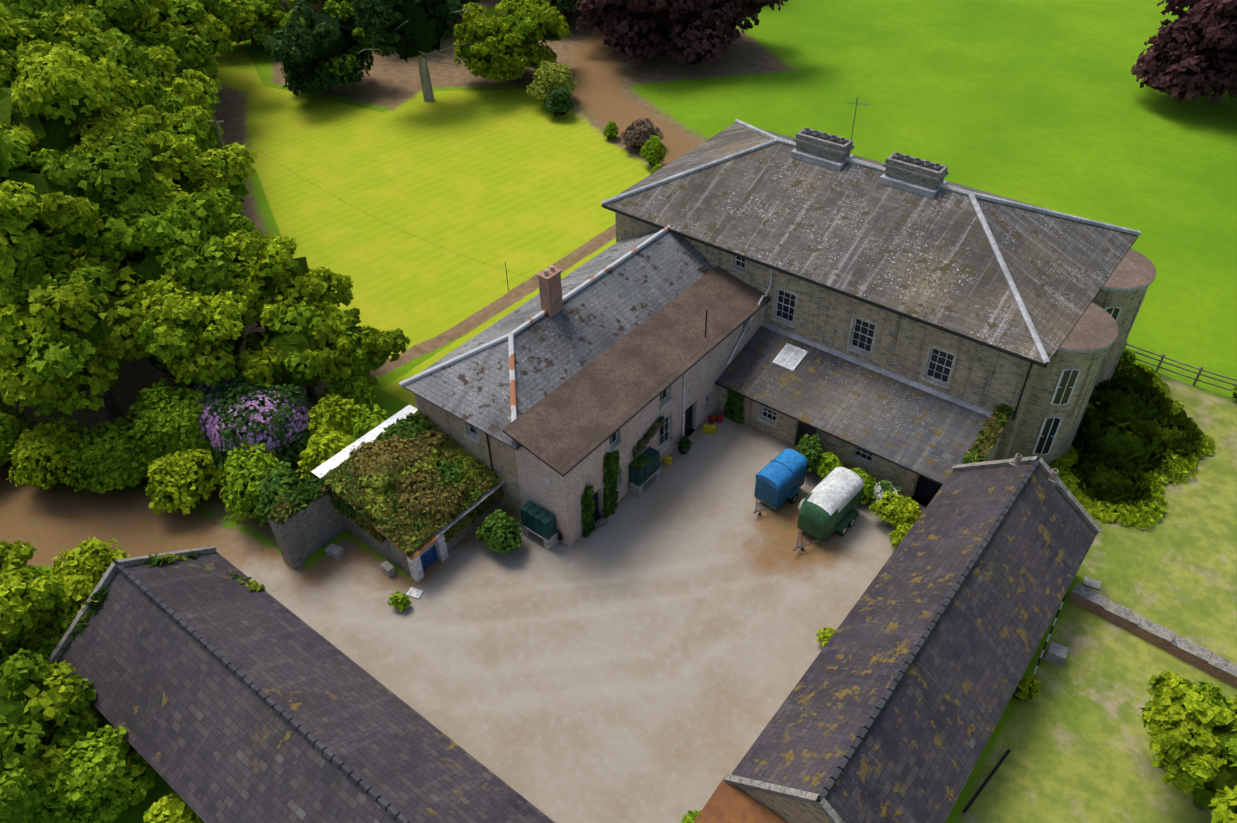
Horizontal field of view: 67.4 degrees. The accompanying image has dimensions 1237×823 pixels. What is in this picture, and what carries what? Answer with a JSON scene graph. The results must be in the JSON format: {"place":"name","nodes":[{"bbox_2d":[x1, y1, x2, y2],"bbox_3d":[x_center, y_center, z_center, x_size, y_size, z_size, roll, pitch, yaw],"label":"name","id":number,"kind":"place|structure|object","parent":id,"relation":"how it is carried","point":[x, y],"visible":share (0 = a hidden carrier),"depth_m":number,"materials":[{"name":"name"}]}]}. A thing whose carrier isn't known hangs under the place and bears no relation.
{"place":"outdoors","nodes":[
{"label":"outdoors","id":0,"kind":"place"},
{"bbox_2d":[48,545,554,822],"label":"barn","id":1,"kind":"structure","parent":0,"point":[222,696],"depth_m":33.36,"materials":[{"name":"tile"}]},
{"bbox_2d":[63,551,202,649],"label":"ivy","id":2,"kind":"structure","parent":1,"relation":"attached to","point":[96,600],"depth_m":36.86,"materials":[{"name":"green plant"}]},
{"bbox_2d":[222,568,266,591],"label":"roof plant","id":3,"kind":"object","parent":1,"relation":"on","point":[253,584],"visible":0.1,"depth_m":39.26,"materials":[{"name":"green plant"}]},
{"bbox_2d":[320,473,386,544],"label":"ivy","id":4,"kind":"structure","parent":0,"point":[345,508],"depth_m":42.85,"materials":[{"name":"green plant"}]},
{"bbox_2d":[0,0,1236,822],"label":"yard ground","id":5,"kind":"structure","parent":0,"point":[651,651],"depth_m":51.18,"materials":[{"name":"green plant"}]},
{"bbox_2d":[0,404,33,467],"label":"shrub","id":6,"kind":"object","parent":5,"relation":"on","point":[11,426],"visible":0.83,"depth_m":48.08,"materials":[{"name":"green plant"}]},
{"bbox_2d":[4,557,48,578],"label":"shrub","id":7,"kind":"object","parent":5,"relation":"on","point":[36,572],"visible":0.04,"depth_m":41.46,"materials":[{"name":"green plant"}]},
{"bbox_2d":[0,540,69,677],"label":"tree","id":8,"kind":"object","parent":5,"relation":"on","point":[30,604],"visible":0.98,"depth_m":36.67,"materials":[{"name":"green plant"}]},
{"bbox_2d":[9,601,80,665],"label":"ivy","id":9,"kind":"object","parent":5,"relation":"on","point":[45,648],"visible":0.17,"depth_m":37.52,"materials":[{"name":"green plant"}]},
{"bbox_2d":[0,649,97,822],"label":"tree","id":10,"kind":"object","parent":5,"relation":"on","point":[44,714],"visible":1,"depth_m":33.19,"materials":[{"name":"green plant"}]},
{"bbox_2d":[6,417,91,489],"bbox_3d":[-28.816,2.104,47.352,4.870,3.828,4.437,8,41,11],"label":"shrub","id":11,"kind":"object","parent":5,"relation":"on","point":[41,457],"visible":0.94,"depth_m":46.10,"materials":[{"name":"green plant"}]},
{"bbox_2d":[11,660,105,730],"bbox_3d":[-22.804,11.712,36.077,5.133,3.593,4.730,26,48,29],"label":"shrub","id":12,"kind":"object","parent":5,"relation":"on","point":[99,714],"depth_m":36.14,"materials":[{"name":"green plant"}]},
{"bbox_2d":[0,0,122,52],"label":"tree","id":13,"kind":"object","parent":5,"relation":"on","point":[82,22],"visible":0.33,"depth_m":64.03,"materials":[{"name":"green plant"}]},
{"bbox_2d":[0,39,150,195],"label":"tree","id":14,"kind":"object","parent":5,"relation":"on","point":[49,110],"visible":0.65,"depth_m":52.85,"materials":[{"name":"green plant"}]},
{"bbox_2d":[0,127,154,279],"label":"tree","id":15,"kind":"object","parent":5,"relation":"on","point":[57,197],"visible":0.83,"depth_m":48.61,"materials":[{"name":"green plant"}]},
{"bbox_2d":[0,3,154,118],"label":"tree","id":16,"kind":"object","parent":5,"relation":"on","point":[123,66],"visible":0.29,"depth_m":59.88,"materials":[{"name":"green plant"}]},
{"bbox_2d":[0,225,161,427],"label":"tree","id":17,"kind":"object","parent":5,"relation":"on","point":[64,343],"visible":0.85,"depth_m":45.13,"materials":[{"name":"green plant"}]},
{"bbox_2d":[21,724,155,822],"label":"shrub","id":18,"kind":"object","parent":5,"relation":"on","point":[100,780],"visible":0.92,"depth_m":32.89,"materials":[{"name":"green plant"}]},
{"bbox_2d":[49,536,129,611],"bbox_3d":[-23.694,7.545,41.479,3.856,3.229,4.729,-10,41,-9],"label":"shrub","id":19,"kind":"object","parent":5,"relation":"on","point":[80,570],"visible":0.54,"depth_m":40.77,"materials":[{"name":"green plant"}]},
{"bbox_2d":[62,0,148,41],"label":"tree","id":20,"kind":"object","parent":5,"relation":"on","point":[114,16],"visible":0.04,"depth_m":71.94,"materials":[{"name":"green plant"}]},
{"bbox_2d":[69,417,151,492],"bbox_3d":[-25.516,2.410,47.083,4.124,3.616,4.580,26,48,29],"label":"shrub","id":21,"kind":"object","parent":5,"relation":"on","point":[108,458],"visible":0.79,"depth_m":46.14,"materials":[{"name":"green plant"}]},
{"bbox_2d":[101,5,221,103],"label":"tree","id":22,"kind":"object","parent":5,"relation":"on","point":[173,53],"visible":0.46,"depth_m":73.14,"materials":[{"name":"green plant"}]},
{"bbox_2d":[106,86,221,156],"bbox_3d":[-31.450,-15.305,62.217,10.736,11.531,11.519,-15,42,-16],"label":"tree","id":23,"kind":"object","parent":5,"relation":"on","point":[175,115],"visible":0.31,"depth_m":59.94,"materials":[{"name":"green plant"}]},
{"bbox_2d":[125,378,211,472],"bbox_3d":[-23.156,0.876,48.103,5.514,4.580,5.258,26,48,29],"label":"shrub","id":24,"kind":"object","parent":5,"relation":"on","point":[165,420],"visible":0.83,"depth_m":46.88,"materials":[{"name":"green plant"}]},
{"bbox_2d":[78,186,260,333],"bbox_3d":[-24.241,-6.994,52.470,9.505,11.145,11.340,-28,47,-28],"label":"tree","id":25,"kind":"object","parent":5,"relation":"on","point":[182,241],"visible":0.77,"depth_m":49.19,"materials":[{"name":"green plant"}]},
{"bbox_2d":[143,793,202,822],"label":"shrub","id":26,"kind":"object","parent":5,"relation":"on","point":[172,808],"visible":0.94,"depth_m":32.77,"materials":[{"name":"green plant"}]},
{"bbox_2d":[116,0,233,66],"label":"tree","id":27,"kind":"object","parent":5,"relation":"on","point":[212,31],"visible":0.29,"depth_m":77.59,"materials":[{"name":"green plant"}]},
{"bbox_2d":[113,275,249,386],"bbox_3d":[-22.350,-3.080,49.782,7.452,8.504,7.188,26,48,29],"label":"tree","id":28,"kind":"object","parent":5,"relation":"on","point":[194,337],"visible":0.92,"depth_m":47.10,"materials":[{"name":"green plant"}]},
{"bbox_2d":[144,64,225,148],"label":"tree","id":29,"kind":"object","parent":5,"relation":"on","point":[178,84],"visible":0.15,"depth_m":65.73,"materials":[{"name":"green plant"}]},
{"bbox_2d":[144,448,226,515],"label":"shrub","id":30,"kind":"object","parent":5,"relation":"on","point":[184,481],"visible":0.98,"depth_m":45.32,"materials":[{"name":"green plant"}]},
{"bbox_2d":[128,131,256,214],"bbox_3d":[-27.378,-11.146,57.276,13.307,11.401,9.993,-24,45,-24],"label":"tree","id":31,"kind":"object","parent":5,"relation":"on","point":[183,165],"visible":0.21,"depth_m":55.71,"materials":[{"name":"green plant"}]},
{"bbox_2d":[201,0,257,29],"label":"tree","id":32,"kind":"object","parent":5,"relation":"on","point":[231,15],"visible":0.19,"depth_m":83.31,"materials":[{"name":"green plant"}]},
{"bbox_2d":[175,364,317,473],"bbox_3d":[-19.538,0.192,48.931,9.208,4.596,6.343,26,48,29],"label":"shrub","id":33,"kind":"object","parent":5,"relation":"on","point":[237,410],"visible":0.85,"depth_m":46.98,"materials":[{"name":"purple plant"}]},
{"bbox_2d":[218,437,288,524],"bbox_3d":[-17.971,3.323,45.774,3.576,3.135,5.432,-17,43,-17],"label":"shrub","id":34,"kind":"object","parent":5,"relation":"on","point":[246,470],"visible":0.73,"depth_m":44.70,"materials":[{"name":"green plant"}]},
{"bbox_2d":[228,0,286,48],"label":"tree","id":35,"kind":"object","parent":5,"relation":"on","point":[271,14],"visible":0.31,"depth_m":94.53,"materials":[{"name":"green plant"}]},
{"bbox_2d":[255,460,302,526],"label":"ivy","id":36,"kind":"object","parent":5,"relation":"on","point":[272,487],"visible":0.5,"depth_m":43.80,"materials":[{"name":"green plant"}]},
{"bbox_2d":[216,229,353,329],"bbox_3d":[-20.071,-6.280,53.025,9.044,9.156,8.245,26,48,29],"label":"tree","id":37,"kind":"object","parent":5,"relation":"on","point":[275,270],"visible":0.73,"depth_m":50.52,"materials":[{"name":"green plant"}]},
{"bbox_2d":[233,295,353,405],"bbox_3d":[-17.829,-2.908,50.874,6.898,6.679,7.715,26,48,29],"label":"tree","id":38,"kind":"object","parent":5,"relation":"on","point":[291,345],"visible":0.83,"depth_m":49.03,"materials":[{"name":"green plant"}]},
{"bbox_2d":[285,0,353,7],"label":"tree","id":39,"kind":"object","parent":5,"relation":"on","point":[308,2],"visible":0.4,"depth_m":103.51,"materials":[{"name":"green plant"}]},
{"bbox_2d":[262,0,381,95],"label":"tree","id":40,"kind":"object","parent":5,"relation":"on","point":[320,49],"visible":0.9,"depth_m":84.56,"materials":[{"name":"green plant"}]},
{"bbox_2d":[295,427,357,479],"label":"shrub","id":41,"kind":"object","parent":5,"relation":"on","point":[319,450],"visible":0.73,"depth_m":45.70,"materials":[{"name":"green plant"}]},
{"bbox_2d":[299,393,367,447],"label":"shrub","id":42,"kind":"object","parent":5,"relation":"on","point":[333,411],"visible":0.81,"depth_m":48.53,"materials":[{"name":"green plant"}]},
{"bbox_2d":[267,407,416,569],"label":"garden wall","id":43,"kind":"structure","parent":5,"relation":"on","point":[302,536],"depth_m":43.55,"materials":[{"name":"stone"}]},
{"bbox_2d":[263,475,330,524],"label":"ivy","id":44,"kind":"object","parent":43,"relation":"on","point":[284,507],"depth_m":42.39,"materials":[{"name":"green plant"}]},
{"bbox_2d":[320,371,378,410],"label":"shrub","id":45,"kind":"object","parent":5,"relation":"on","point":[360,389],"visible":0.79,"depth_m":50.77,"materials":[{"name":"green plant"}]},
{"bbox_2d":[325,307,410,381],"bbox_3d":[-14.184,-3.227,52.447,5.059,4.969,4.488,-10,41,-10],"label":"tree","id":46,"kind":"object","parent":5,"relation":"on","point":[372,348],"visible":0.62,"depth_m":50.85,"materials":[{"name":"green plant"}]},
{"bbox_2d":[351,404,388,438],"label":"shrub","id":47,"kind":"object","parent":5,"relation":"on","point":[363,423],"visible":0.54,"depth_m":48.15,"materials":[{"name":"green plant"}]},
{"bbox_2d":[207,117,532,290],"bbox_3d":[-34.580,-13.779,59.349,63.920,13.078,13.678,2,40,5],"label":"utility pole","id":48,"kind":"object","parent":5,"relation":"on","point":[215,122],"visible":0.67,"depth_m":62.37,"materials":[{"name":"brown wood"}]},
{"bbox_2d":[387,591,410,610],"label":"shrub","id":49,"kind":"object","parent":5,"relation":"on","point":[401,601],"visible":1,"depth_m":41.47,"materials":[{"name":"green plant"}]},
{"bbox_2d":[311,404,505,581],"bbox_3d":[-9.914,3.891,44.903,6.550,3.650,6.150,26,48,29],"label":"stone shed","id":50,"kind":"object","parent":5,"relation":"on","point":[416,563],"visible":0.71,"depth_m":43.85,"materials":[{"name":"stone"}]},
{"bbox_2d":[321,409,500,554],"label":"overgrown roof","id":51,"kind":"structure","parent":50,"relation":"on","point":[395,523],"depth_m":43.09,"materials":[{"name":"green plant"}]},
{"bbox_2d":[348,412,471,523],"bbox_3d":[-9.694,2.764,44.174,6.132,1.772,5.039,26,48,29],"label":"ivy mound","id":52,"kind":"object","parent":51,"relation":"on","point":[399,457],"visible":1,"depth_m":43.70,"materials":[{"name":"green plant"}]},
{"bbox_2d":[442,482,503,542],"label":"shed ivy","id":53,"kind":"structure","parent":50,"relation":"attached to","point":[468,519],"depth_m":44.26,"materials":[{"name":"green plant"}]},
{"bbox_2d":[350,0,471,101],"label":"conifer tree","id":54,"kind":"object","parent":5,"relation":"on","point":[418,28],"visible":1,"depth_m":81.18,"materials":[{"name":"green plant"}]},
{"bbox_2d":[377,0,479,27],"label":"tree","id":55,"kind":"object","parent":5,"relation":"on","point":[462,3],"visible":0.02,"depth_m":99.95,"materials":[{"name":"green plant"}]},
{"bbox_2d":[475,509,523,554],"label":"shrub","id":56,"kind":"object","parent":5,"relation":"on","point":[499,532],"visible":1,"depth_m":43.27,"materials":[{"name":"green plant"}]},
{"bbox_2d":[453,0,571,82],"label":"tree","id":57,"kind":"object","parent":5,"relation":"on","point":[504,36],"visible":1,"depth_m":85.37,"materials":[{"name":"green plant"}]},
{"bbox_2d":[520,500,557,550],"bbox_3d":[-3.789,5.416,44.229,1.760,1.940,0.720,26,48,29],"label":"oil tank","id":58,"kind":"object","parent":5,"relation":"on","point":[539,521],"visible":0.96,"depth_m":43.81,"materials":[{"name":"plastic"}]},
{"bbox_2d":[526,61,578,102],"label":"shrub","id":59,"kind":"object","parent":5,"relation":"on","point":[551,76],"visible":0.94,"depth_m":83.10,"materials":[{"name":"green plant"}]},
{"bbox_2d":[543,86,573,114],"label":"shrub","id":60,"kind":"object","parent":5,"relation":"on","point":[559,101],"visible":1,"depth_m":81.92,"materials":[{"name":"green plant"}]},
{"bbox_2d":[545,0,589,13],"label":"tree","id":61,"kind":"object","parent":5,"relation":"on","point":[567,6],"visible":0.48,"depth_m":97.96,"materials":[{"name":"green plant"}]},
{"bbox_2d":[399,225,771,546],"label":"service wing","id":62,"kind":"structure","parent":5,"relation":"on","point":[566,384],"depth_m":45.76,"materials":[{"name":"grey stone"}]},
{"bbox_2d":[632,416,664,458],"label":"climbing plant","id":63,"kind":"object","parent":62,"relation":"attached to","point":[652,431],"depth_m":46.06,"materials":[{"name":"green plant"}]},
{"bbox_2d":[581,484,595,537],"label":"ivy wall","id":64,"kind":"structure","parent":5,"relation":"on","point":[587,503],"depth_m":44.05,"materials":[{"name":"green plant"}]},
{"bbox_2d":[603,120,618,139],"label":"shrub","id":65,"kind":"object","parent":5,"relation":"on","point":[611,131],"visible":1,"depth_m":78.83,"materials":[{"name":"green plant"}]},
{"bbox_2d":[602,449,619,518],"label":"ivy wall","id":66,"kind":"structure","parent":5,"relation":"on","point":[611,468],"depth_m":44.73,"materials":[{"name":"green plant"}]},
{"bbox_2d":[620,117,663,148],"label":"shrub","id":67,"kind":"object","parent":5,"relation":"on","point":[638,133],"visible":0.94,"depth_m":76.58,"materials":[{"name":"brown plant"}]},
{"bbox_2d":[628,447,660,497],"bbox_3d":[1.312,3.044,46.827,0.720,1.990,1.810,26,48,29],"label":"oil tank","id":68,"kind":"object","parent":5,"relation":"on","point":[639,478],"visible":0.88,"depth_m":46.49,"materials":[{"name":"plastic"}]},
{"bbox_2d":[631,453,651,468],"bbox_3d":[1.138,2.458,46.041,0.757,0.232,1.148,26,48,29],"label":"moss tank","id":69,"kind":"object","parent":68,"relation":"on","point":[639,461],"visible":0.88,"depth_m":45.99,"materials":[{"name":"green plant"}]},
{"bbox_2d":[640,135,666,165],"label":"shrub","id":70,"kind":"object","parent":5,"relation":"on","point":[652,150],"visible":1,"depth_m":74.22,"materials":[{"name":"green plant"}]},
{"bbox_2d":[650,164,662,173],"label":"shrub","id":71,"kind":"object","parent":5,"relation":"on","point":[656,168],"visible":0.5,"depth_m":73.05,"materials":[{"name":"green plant"}]},
{"bbox_2d":[575,0,787,65],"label":"tree","id":72,"kind":"object","parent":5,"relation":"on","point":[694,30],"visible":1,"depth_m":88.36,"materials":[{"name":"purple plant"}]},
{"bbox_2d":[677,435,692,452],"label":"shrub","id":73,"kind":"object","parent":5,"relation":"on","point":[684,444],"visible":1,"depth_m":48.74,"materials":[{"name":"green plant"}]},
{"bbox_2d":[680,810,701,822],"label":"shrub","id":74,"kind":"object","parent":5,"relation":"on","point":[687,818],"visible":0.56,"depth_m":33.49,"materials":[{"name":"green plant"}]},
{"bbox_2d":[723,386,744,423],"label":"climbing ivy","id":75,"kind":"object","parent":5,"relation":"on","point":[733,410],"visible":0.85,"depth_m":50.52,"materials":[{"name":"green plant"}]},
{"bbox_2d":[325,411,1160,812],"bbox_3d":[7.199,3.112,45.001,35.927,4.000,24.102,16,43,20],"label":"yard clutter","id":76,"kind":"object","parent":5,"relation":"on","point":[1055,655],"visible":0.85,"depth_m":42.22,"materials":[{"name":"grey plastic"}]},
{"bbox_2d":[753,448,807,515],"bbox_3d":[7.786,3.601,45.794,1.918,2.201,3.407,26,48,29],"label":"livestock trailer","id":77,"kind":"object","parent":5,"relation":"on","point":[780,478],"visible":1,"depth_m":45.44,"materials":[{"name":"metal"}]},
{"bbox_2d":[795,433,825,472],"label":"shrub","id":78,"kind":"object","parent":5,"relation":"on","point":[811,450],"visible":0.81,"depth_m":46.97,"materials":[{"name":"green plant"}]},
{"bbox_2d":[816,627,835,647],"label":"shrub","id":79,"kind":"object","parent":5,"relation":"on","point":[824,635],"visible":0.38,"depth_m":39.54,"materials":[{"name":"green plant"}]},
{"bbox_2d":[793,467,863,550],"bbox_3d":[9.758,4.819,44.202,2.395,2.318,4.561,26,48,29],"label":"livestock trailer","id":80,"kind":"object","parent":5,"relation":"on","point":[829,504],"visible":1,"depth_m":43.81,"materials":[{"name":"metal"}]},
{"bbox_2d":[816,451,844,479],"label":"shrub","id":81,"kind":"object","parent":5,"relation":"on","point":[830,462],"visible":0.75,"depth_m":46.71,"materials":[{"name":"green plant"}]},
{"bbox_2d":[714,322,1004,505],"bbox_3d":[12.161,0.091,48.487,13.900,3.900,4.949,26,48,29],"label":"lean to","id":82,"kind":"object","parent":5,"relation":"on","point":[910,438],"visible":0.75,"depth_m":47.72,"materials":[{"name":"stone"}]},
{"bbox_2d":[850,467,875,503],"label":"shrub","id":83,"kind":"object","parent":5,"relation":"on","point":[867,479],"visible":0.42,"depth_m":45.73,"materials":[{"name":"green plant"}]},
{"bbox_2d":[870,480,904,503],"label":"shrub","id":84,"kind":"object","parent":5,"relation":"on","point":[881,487],"visible":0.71,"depth_m":45.21,"materials":[{"name":"white plant"}]},
{"bbox_2d":[869,491,921,525],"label":"shrub","id":85,"kind":"object","parent":5,"relation":"on","point":[897,510],"visible":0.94,"depth_m":44.17,"materials":[{"name":"green plant"}]},
{"bbox_2d":[889,523,912,548],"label":"shrub","id":86,"kind":"object","parent":5,"relation":"on","point":[898,534],"visible":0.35,"depth_m":43.31,"materials":[{"name":"green plant"}]},
{"bbox_2d":[1013,675,1040,700],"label":"shrub","id":87,"kind":"object","parent":5,"relation":"on","point":[1026,689],"visible":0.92,"depth_m":36.95,"materials":[{"name":"green plant"}]},
{"bbox_2d":[1119,348,1135,363],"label":"shrub","id":88,"kind":"object","parent":5,"relation":"on","point":[1126,356],"visible":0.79,"depth_m":53.66,"materials":[{"name":"green plant"}]},
{"bbox_2d":[1049,361,1215,529],"bbox_3d":[26.768,1.307,49.500,8.501,3.900,14.046,26,48,29],"label":"bush","id":89,"kind":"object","parent":5,"relation":"on","point":[1135,433],"depth_m":47.40,"materials":[{"name":"green plant"}]},
{"bbox_2d":[1068,583,1236,686],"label":"stone wall","id":90,"kind":"structure","parent":5,"relation":"on","point":[1208,661],"depth_m":39.37,"materials":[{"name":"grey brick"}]},
{"bbox_2d":[1124,341,1236,390],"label":"wooden fence","id":91,"kind":"object","parent":5,"relation":"on","point":[1158,366],"visible":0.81,"depth_m":52.56,"materials":[{"name":"brown wood"}]},
{"bbox_2d":[1130,0,1236,104],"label":"tree","id":92,"kind":"object","parent":5,"relation":"on","point":[1192,54],"visible":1,"depth_m":77.74,"materials":[{"name":"purple plant"}]},
{"bbox_2d":[1139,670,1236,822],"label":"tree","id":93,"kind":"object","parent":5,"relation":"on","point":[1192,727],"visible":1,"depth_m":32.02,"materials":[{"name":"green plant"}]},
{"bbox_2d":[1232,385,1236,399],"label":"shrub","id":94,"kind":"object","parent":5,"relation":"on","point":[1234,391],"visible":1,"depth_m":51.21,"materials":[{"name":"green plant"}]},
{"bbox_2d":[601,98,1140,460],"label":"house","id":95,"kind":"structure","parent":0,"point":[921,271],"depth_m":48.38,"materials":[{"name":"stone"}]},
{"bbox_2d":[953,403,1014,476],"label":"climbing ivy","id":96,"kind":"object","parent":95,"relation":"attached to","point":[990,434],"depth_m":44.40,"materials":[{"name":"green plant"}]},
{"bbox_2d":[1008,248,1155,464],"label":"bay windows","id":97,"kind":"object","parent":95,"relation":"attached to","point":[1085,359],"visible":0.94,"depth_m":46.07,"materials":[{"name":"beige stone"}]},
{"bbox_2d":[693,453,1101,822],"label":"barn","id":98,"kind":"structure","parent":0,"point":[891,709],"depth_m":34.35,"materials":[{"name":"tile"}]},
{"bbox_2d":[1073,0,1188,17],"bbox_3d":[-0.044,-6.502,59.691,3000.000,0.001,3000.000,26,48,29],"label":"terrain","id":99,"kind":"structure","parent":0,"point":[1148,6],"depth_m":103.92,"materials":[{"name":"green plant"}]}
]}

